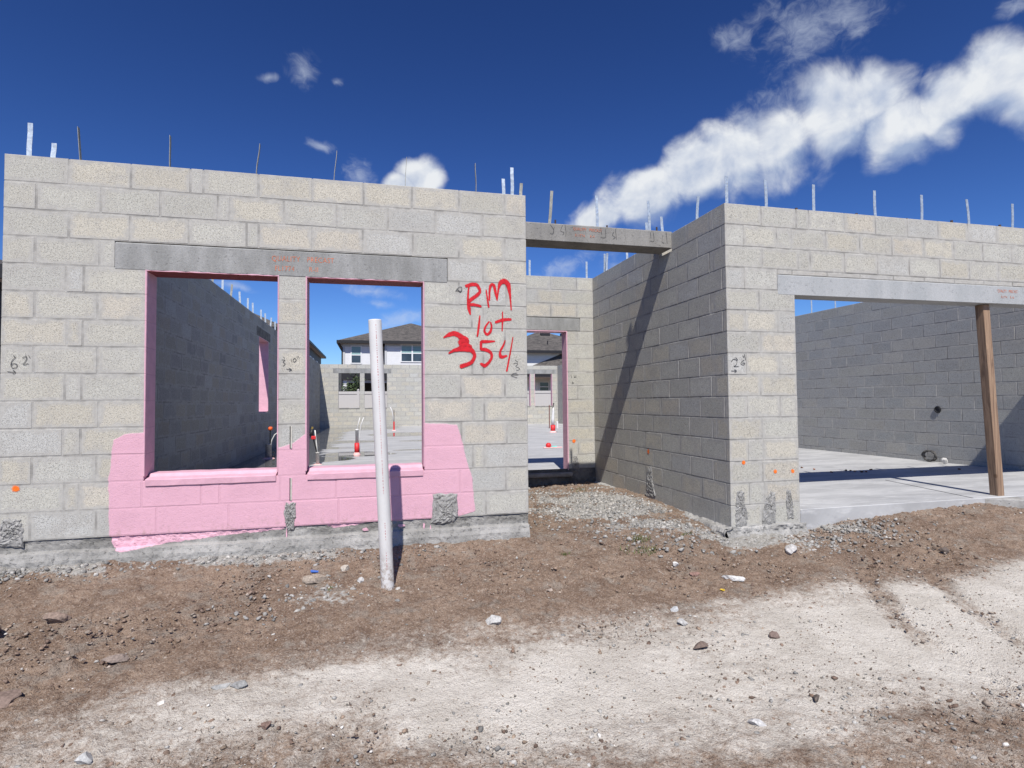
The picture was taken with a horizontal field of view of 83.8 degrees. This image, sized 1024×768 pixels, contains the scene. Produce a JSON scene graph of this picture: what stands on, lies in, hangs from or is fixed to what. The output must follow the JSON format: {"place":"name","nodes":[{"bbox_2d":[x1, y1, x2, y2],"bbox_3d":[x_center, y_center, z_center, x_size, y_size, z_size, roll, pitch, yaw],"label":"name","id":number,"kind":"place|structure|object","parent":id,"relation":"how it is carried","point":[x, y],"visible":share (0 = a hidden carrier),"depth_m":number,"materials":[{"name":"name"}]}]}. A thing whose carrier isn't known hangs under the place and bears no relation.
{"place":"outdoors","nodes":[
{"label":"outdoors","id":0,"kind":"place"},
{"bbox_2d":[254,313,325,363],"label":"neighbour house","id":1,"kind":"structure","parent":0,"point":[316,354],"depth_m":54.94,"materials":[{"name":"brown"}]},
{"bbox_2d":[337,323,420,390],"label":"neighbour house","id":2,"kind":"structure","parent":0,"point":[401,344],"depth_m":40.08,"materials":[{"name":"white paint"}]},
{"bbox_2d":[351,346,361,363],"bbox_3d":[-10.802,-2.027,39.561,0.740,1.260,0.090,0,-2,-14],"label":"window","id":3,"kind":"structure","parent":2,"relation":"in","point":[356,351],"depth_m":39.55,"materials":[{"name":"white glass"}]},
{"bbox_2d":[401,344,420,361],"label":"window","id":4,"kind":"structure","parent":2,"relation":"in","point":[411,353],"depth_m":40.34,"materials":[{"name":"white glass"}]},
{"bbox_2d":[0,481,1023,767],"bbox_3d":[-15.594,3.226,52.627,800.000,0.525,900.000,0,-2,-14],"label":"ground","id":5,"kind":"structure","parent":0,"point":[134,689],"depth_m":3.16,"materials":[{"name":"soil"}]},
{"bbox_2d":[0,259,2,357],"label":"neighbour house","id":6,"kind":"structure","parent":5,"relation":"on","point":[1,262],"depth_m":8.58,"materials":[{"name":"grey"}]},
{"bbox_2d":[0,689,21,708],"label":"rock","id":7,"kind":"object","parent":5,"relation":"on","point":[7,698],"visible":0.86,"depth_m":2.66,"materials":[{"name":"stone"}]},
{"bbox_2d":[43,612,71,622],"bbox_3d":[-2.741,1.406,3.437,0.140,0.062,0.079,0,-2,-14],"label":"rock","id":8,"kind":"object","parent":5,"relation":"on","point":[55,617],"visible":1,"depth_m":3.42,"materials":[{"name":"stone"}]},
{"bbox_2d":[74,751,92,764],"bbox_3d":[-1.726,1.513,2.312,0.063,0.040,0.069,0,-2,-14],"label":"concrete fragment","id":9,"kind":"object","parent":5,"relation":"on","point":[86,757],"visible":1,"depth_m":2.29,"materials":[{"name":"concrete"}]},
{"bbox_2d":[101,653,128,662],"bbox_3d":[-2.101,1.461,3.023,0.124,0.046,0.052,1,-2,-37],"label":"rock","id":10,"kind":"object","parent":5,"relation":"on","point":[121,657],"visible":1,"depth_m":3.02,"materials":[{"name":"stone"}]},
{"bbox_2d":[157,700,165,705],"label":"rock","id":11,"kind":"object","parent":5,"relation":"on","point":[161,702],"visible":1,"depth_m":2.67,"materials":[{"name":"stone"}]},
{"bbox_2d":[211,682,231,689],"bbox_3d":[-1.440,1.495,2.825,0.099,0.024,0.058,0,-2,-14],"label":"concrete fragment","id":12,"kind":"object","parent":5,"relation":"on","point":[219,686],"visible":0.99,"depth_m":2.81,"materials":[{"name":"concrete"}]},
{"bbox_2d":[230,680,246,689],"bbox_3d":[-1.349,1.490,2.821,0.085,0.049,0.039,-1,-2,8],"label":"concrete fragment","id":13,"kind":"object","parent":5,"relation":"on","point":[240,684],"visible":1,"depth_m":2.81,"materials":[{"name":"concrete"}]},
{"bbox_2d":[261,721,271,729],"bbox_3d":[-1.096,1.517,2.533,0.042,0.039,0.042,-1,-2,26],"label":"rock","id":14,"kind":"object","parent":5,"relation":"on","point":[265,725],"visible":1,"depth_m":2.52,"materials":[{"name":"stone"}]},
{"bbox_2d":[302,574,326,583],"bbox_3d":[-1.401,1.396,4.080,0.177,0.072,0.085,1,-3,-42],"label":"rock","id":15,"kind":"object","parent":5,"relation":"on","point":[313,578],"visible":0.98,"depth_m":4.04,"materials":[{"name":"stone"}]},
{"bbox_2d":[341,565,348,570],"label":"rock","id":16,"kind":"object","parent":5,"relation":"on","point":[344,567],"visible":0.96,"depth_m":4.25,"materials":[{"name":"stone"}]},
{"bbox_2d":[339,373,365,390],"bbox_3d":[-9.550,0.816,34.641,1.668,3.415,1.393,-2,-2,28],"label":"shrub","id":17,"kind":"object","parent":5,"relation":"on","point":[356,387],"visible":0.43,"depth_m":34.43,"materials":[{"name":"green plant"}]},
{"bbox_2d":[358,577,363,582],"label":"concrete fragment","id":18,"kind":"object","parent":5,"relation":"on","point":[360,579],"visible":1,"depth_m":4.07,"materials":[{"name":"concrete"}]},
{"bbox_2d":[368,319,393,589],"bbox_3d":[-0.914,0.510,3.997,0.178,1.930,0.091,0,-2,-14],"label":"drain pipe","id":19,"kind":"object","parent":5,"relation":"on","point":[381,457],"visible":0.98,"depth_m":3.96,"materials":[{"name":"white plastic"}]},
{"bbox_2d":[339,389,550,407],"bbox_3d":[0.774,1.335,34.040,24.214,2.140,0.160,0,-2,-14],"label":"vinyl fence","id":20,"kind":"object","parent":5,"relation":"on","point":[349,399],"visible":0.09,"depth_m":31.86,"materials":[{"name":"white plastic"}]},
{"bbox_2d":[0,483,946,637],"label":"concrete rubble","id":21,"kind":"object","parent":5,"relation":"on","point":[12,572],"visible":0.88,"depth_m":5.25,"materials":[{"name":"stone"}]},
{"bbox_2d":[485,615,501,624],"bbox_3d":[-0.115,1.448,3.484,0.107,0.076,0.080,0,-2,-14],"label":"rock","id":22,"kind":"object","parent":5,"relation":"on","point":[493,619],"visible":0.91,"depth_m":3.47,"materials":[{"name":"stone"}]},
{"bbox_2d":[0,123,1023,569],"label":"unfinished house","id":23,"kind":"structure","parent":5,"relation":"on","point":[154,381],"depth_m":5.09,"materials":[{"name":"concrete"}]},
{"bbox_2d":[0,483,1023,767],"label":"soil clods","id":24,"kind":"object","parent":5,"relation":"on","point":[390,761],"visible":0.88,"depth_m":3.63,"materials":[{"name":"soil"}]},
{"bbox_2d":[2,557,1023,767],"bbox_3d":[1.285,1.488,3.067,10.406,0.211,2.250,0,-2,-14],"label":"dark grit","id":25,"kind":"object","parent":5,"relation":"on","point":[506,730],"visible":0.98,"depth_m":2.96,"materials":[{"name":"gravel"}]},
{"bbox_2d":[620,545,657,555],"bbox_3d":[1.056,1.381,4.744,0.321,0.060,0.256,-1,-2,10],"label":"weed","id":26,"kind":"object","parent":5,"relation":"on","point":[654,547],"visible":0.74,"depth_m":4.75,"materials":[{"name":"green plant"}]},
{"bbox_2d":[626,534,651,542],"bbox_3d":[1.126,1.362,5.056,0.234,0.055,0.199,0,-2,-14],"label":"weed","id":27,"kind":"object","parent":5,"relation":"on","point":[646,539],"visible":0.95,"depth_m":5.04,"materials":[{"name":"green plant"}]},
{"bbox_2d":[670,606,677,611],"bbox_3d":[1.063,1.473,3.739,0.057,0.043,0.041,0,-2,-14],"label":"concrete fragment","id":28,"kind":"object","parent":5,"relation":"on","point":[674,608],"visible":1,"depth_m":3.73,"materials":[{"name":"concrete"}]},
{"bbox_2d":[677,618,687,625],"bbox_3d":[1.057,1.480,3.542,0.059,0.045,0.048,1,-2,-34],"label":"concrete fragment","id":29,"kind":"object","parent":5,"relation":"on","point":[681,621],"visible":1,"depth_m":3.53,"materials":[{"name":"concrete"}]},
{"bbox_2d":[689,572,699,576],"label":"rock","id":30,"kind":"object","parent":5,"relation":"on","point":[695,574],"visible":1,"depth_m":4.27,"materials":[{"name":"stone"}]},
{"bbox_2d":[693,641,708,648],"bbox_3d":[1.078,1.498,3.272,0.099,0.040,0.061,0,-2,-14],"label":"rock","id":31,"kind":"object","parent":5,"relation":"on","point":[701,644],"visible":1,"depth_m":3.26,"materials":[{"name":"stone"}]},
{"bbox_2d":[722,575,744,580],"bbox_3d":[1.627,1.430,4.192,0.155,0.049,0.061,-2,-3,41],"label":"concrete fragment","id":32,"kind":"object","parent":5,"relation":"on","point":[735,578],"visible":0.97,"depth_m":4.17,"materials":[{"name":"concrete"}]},
{"bbox_2d":[747,718,766,726],"bbox_3d":[1.111,1.539,2.593,0.084,0.039,0.047,-1,-2,17],"label":"concrete fragment","id":33,"kind":"object","parent":5,"relation":"on","point":[757,722],"visible":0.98,"depth_m":2.58,"materials":[{"name":"concrete"}]},
{"bbox_2d":[769,631,779,638],"bbox_3d":[1.560,1.496,3.400,0.072,0.048,0.052,0,-2,-14],"label":"rock","id":34,"kind":"object","parent":5,"relation":"on","point":[773,635],"visible":1,"depth_m":3.38,"materials":[{"name":"stone"}]},
{"bbox_2d":[785,544,796,554],"bbox_3d":[2.356,1.403,4.812,0.105,0.093,0.101,-1,-2,15],"label":"concrete fragment","id":35,"kind":"object","parent":5,"relation":"on","point":[790,549],"visible":0.96,"depth_m":4.79,"materials":[{"name":"concrete"}]},
{"bbox_2d":[813,694,819,701],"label":"rock","id":36,"kind":"object","parent":5,"relation":"on","point":[816,697],"visible":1,"depth_m":2.78,"materials":[{"name":"stone"}]},
{"bbox_2d":[938,547,949,552],"bbox_3d":[3.669,1.406,4.846,0.069,0.044,0.068,0,-2,-14],"label":"rock","id":37,"kind":"object","parent":5,"relation":"on","point":[945,549],"visible":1,"depth_m":4.83,"materials":[{"name":"stone"}]},
{"bbox_2d":[985,497,1023,507],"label":"concrete pad","id":38,"kind":"object","parent":5,"relation":"on","point":[1017,502],"visible":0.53,"depth_m":5.95,"materials":[{"name":"grey concrete"}]},
{"bbox_2d":[975,304,1003,495],"bbox_3d":[5.176,0.175,6.186,0.189,2.068,0.099,0,-2,-14],"label":"timber post","id":39,"kind":"object","parent":38,"relation":"on","point":[989,402],"visible":0.99,"depth_m":6.16,"materials":[{"name":"brown wood"}]},
{"bbox_2d":[0,0,1023,363],"label":"sky","id":40,"kind":"structure","parent":0,"point":[628,104],"materials":[{"name":"blue"}]},
{"bbox_2d":[527,333,561,390],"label":"neighbour house","id":41,"kind":"structure","parent":0,"point":[544,349],"depth_m":42.76,"materials":[{"name":"beige"}]},
{"bbox_2d":[539,381,548,390],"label":"window","id":42,"kind":"structure","parent":41,"relation":"in","point":[543,385],"depth_m":42.66,"materials":[{"name":"white glass"}]},
{"bbox_2d":[228,423,1023,529],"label":"concrete floor","id":43,"kind":"structure","parent":0,"point":[837,495],"depth_m":8.11,"materials":[{"name":"grey concrete"}]},
{"bbox_2d":[262,427,276,458],"bbox_3d":[-4.676,1.160,11.220,0.442,0.640,0.238,0,-2,-14],"label":"pipe stub","id":44,"kind":"object","parent":43,"relation":"on","point":[268,451],"visible":0.88,"depth_m":11.15,"materials":[{"name":"plastic"}]},
{"bbox_2d":[309,427,321,464],"bbox_3d":[-3.436,1.084,9.962,0.232,0.684,0.149,0,-2,-14],"label":"pipe stub","id":45,"kind":"object","parent":43,"relation":"on","point":[312,431],"visible":0.94,"depth_m":9.94,"materials":[{"name":"plastic"}]},
{"bbox_2d":[353,417,363,454],"bbox_3d":[-3.211,1.084,11.921,0.203,0.773,0.147,1,-2,-34],"label":"pipe stub","id":46,"kind":"object","parent":43,"relation":"on","point":[357,444],"visible":1,"depth_m":11.88,"materials":[{"name":"white plastic"}]},
{"bbox_2d":[390,407,395,430],"bbox_3d":[-4.652,1.366,22.395,0.223,0.936,0.174,1,-3,-44],"label":"pipe stub","id":47,"kind":"object","parent":43,"relation":"on","point":[393,421],"visible":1,"depth_m":22.39,"materials":[{"name":"white plastic"}]},
{"bbox_2d":[543,443,561,447],"bbox_3d":[0.936,1.414,13.157,0.440,0.120,0.129,0,-2,-14],"label":"drain stub","id":48,"kind":"object","parent":43,"relation":"on","point":[548,445],"visible":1,"depth_m":13.10,"materials":[{"name":"white plastic"}]},
{"bbox_2d":[550,403,557,431],"bbox_3d":[1.474,1.188,20.201,0.319,1.033,0.258,0,-2,-14],"label":"pipe stub","id":49,"kind":"object","parent":43,"relation":"on","point":[552,424],"visible":0.99,"depth_m":20.15,"materials":[{"name":"white plastic"}]},
{"bbox_2d":[921,450,936,461],"bbox_3d":[6.960,1.194,9.520,0.065,0.194,0.279,0,-2,-14],"label":"conduit coil","id":50,"kind":"object","parent":43,"relation":"on","point":[929,460],"visible":1,"depth_m":9.50,"materials":[{"name":"black plastic"}]},
{"bbox_2d":[941,458,947,463],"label":"concrete fragment","id":51,"kind":"object","parent":43,"relation":"on","point":[944,460],"visible":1,"depth_m":9.11,"materials":[{"name":"concrete"}]}
]}

